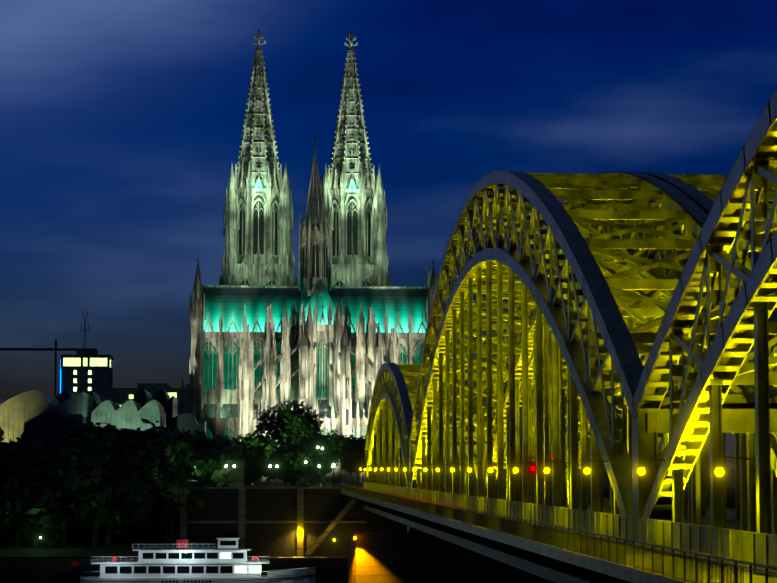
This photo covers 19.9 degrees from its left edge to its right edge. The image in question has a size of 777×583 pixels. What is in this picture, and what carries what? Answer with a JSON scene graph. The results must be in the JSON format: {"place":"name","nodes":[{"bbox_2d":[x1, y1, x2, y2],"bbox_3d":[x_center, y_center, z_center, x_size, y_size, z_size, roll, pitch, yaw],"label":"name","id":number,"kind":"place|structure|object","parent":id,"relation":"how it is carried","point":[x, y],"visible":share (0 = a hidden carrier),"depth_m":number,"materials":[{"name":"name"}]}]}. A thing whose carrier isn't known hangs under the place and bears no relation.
{"place":"outdoors","nodes":[
{"label":"outdoors","id":0,"kind":"place"},
{"bbox_2d":[0,469,770,582],"bbox_3d":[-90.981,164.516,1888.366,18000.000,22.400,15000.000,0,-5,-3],"label":"ground","id":1,"kind":"structure","parent":0,"point":[37,570],"depth_m":395.89,"materials":[{"name":"soil"}]},
{"bbox_2d":[60,312,112,399],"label":"tower block","id":2,"kind":"structure","parent":1,"relation":"on","point":[83,370],"depth_m":792.81,"materials":[{"name":"concrete"}]},
{"bbox_2d":[0,339,184,409],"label":"city blocks","id":3,"kind":"structure","parent":1,"relation":"on","point":[120,396],"depth_m":734.03,"materials":[{"name":"concrete"}]},
{"bbox_2d":[0,389,205,443],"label":"museum ludwig","id":4,"kind":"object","parent":1,"relation":"on","point":[46,413],"visible":0.31,"depth_m":533.69,"materials":[{"name":"metal"}]},
{"bbox_2d":[0,417,233,547],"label":"trees","id":5,"kind":"object","parent":1,"relation":"on","point":[85,476],"visible":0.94,"depth_m":398.69,"materials":[{"name":"green plant"}]},
{"bbox_2d":[25,448,333,547],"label":"lamp posts","id":6,"kind":"object","parent":1,"relation":"on","point":[305,481],"visible":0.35,"depth_m":425.88,"materials":[{"name":"grey metal"}]},
{"bbox_2d":[195,446,334,467],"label":"street lamps","id":7,"kind":"object","parent":6,"relation":"on","point":[277,466],"visible":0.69,"depth_m":402.31,"materials":[{"name":"white glass"}]},
{"bbox_2d":[40,539,334,557],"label":"lamp posts","id":8,"kind":"object","parent":1,"relation":"on","point":[40,548],"visible":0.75,"depth_m":390.82,"materials":[{"name":"metal"}]},
{"bbox_2d":[219,436,246,486],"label":"equestrian statue","id":9,"kind":"object","parent":1,"relation":"on","point":[237,472],"visible":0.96,"depth_m":416.03,"materials":[{"name":"metal"}]},
{"bbox_2d":[207,399,367,486],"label":"terrace trees","id":10,"kind":"object","parent":1,"relation":"on","point":[260,454],"visible":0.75,"depth_m":523.64,"materials":[{"name":"green plant"}]},
{"bbox_2d":[178,30,444,482],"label":"cathedral","id":11,"kind":"structure","parent":1,"relation":"on","point":[335,329],"depth_m":696.16,"materials":[{"name":"stone"}]},
{"bbox_2d":[1,482,734,582],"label":"quay wall","id":12,"kind":"structure","parent":1,"relation":"on","point":[264,521],"depth_m":397.82,"materials":[{"name":"stone"}]},
{"bbox_2d":[364,89,776,582],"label":"bridge","id":13,"kind":"structure","parent":1,"relation":"on","point":[556,259],"depth_m":142.36,"materials":[{"name":"metal"}]},
{"bbox_2d":[360,455,753,467],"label":"bridge lamp brackets","id":14,"kind":"object","parent":13,"relation":"attached to","point":[568,462],"visible":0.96,"depth_m":136.47,"materials":[{"name":"grey metal"}]},
{"bbox_2d":[359,467,723,476],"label":"bridge lamps","id":15,"kind":"object","parent":14,"relation":"attached to","point":[719,471],"visible":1,"depth_m":136.30,"materials":[{"name":"yellow"}]},
{"bbox_2d":[341,482,776,582],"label":"bridge deck","id":16,"kind":"structure","parent":13,"relation":"attached to","point":[546,536],"depth_m":110.18,"materials":[{"name":"metal"}]},
{"bbox_2d":[431,171,776,534],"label":"bridge","id":17,"kind":"structure","parent":1,"relation":"on","point":[701,191],"depth_m":195.90,"materials":[{"name":"metal"}]},
{"bbox_2d":[421,363,700,524],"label":"rail masts","id":18,"kind":"object","parent":17,"relation":"on","point":[697,493],"visible":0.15,"depth_m":153.07},
{"bbox_2d":[532,189,776,519],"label":"bridge","id":19,"kind":"structure","parent":1,"relation":"on","point":[734,514],"depth_m":246.24,"materials":[{"name":"metal"}]},
{"bbox_2d":[0,0,776,468],"label":"sky","id":20,"kind":"structure","parent":0,"point":[122,121],"materials":[{"name":"blue"}]},
{"label":"river water","id":21,"kind":"structure","parent":0,"visible":0},
{"bbox_2d":[71,537,314,582],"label":"excursion boat","id":22,"kind":"object","parent":21,"relation":"on","point":[226,561],"visible":1,"depth_m":378.25,"materials":[{"name":"white paint"}]},
{"bbox_2d":[348,526,554,582],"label":"pier","id":23,"kind":"structure","parent":21,"relation":"in","point":[412,555],"depth_m":274.35,"materials":[{"name":"stone"}]}
]}

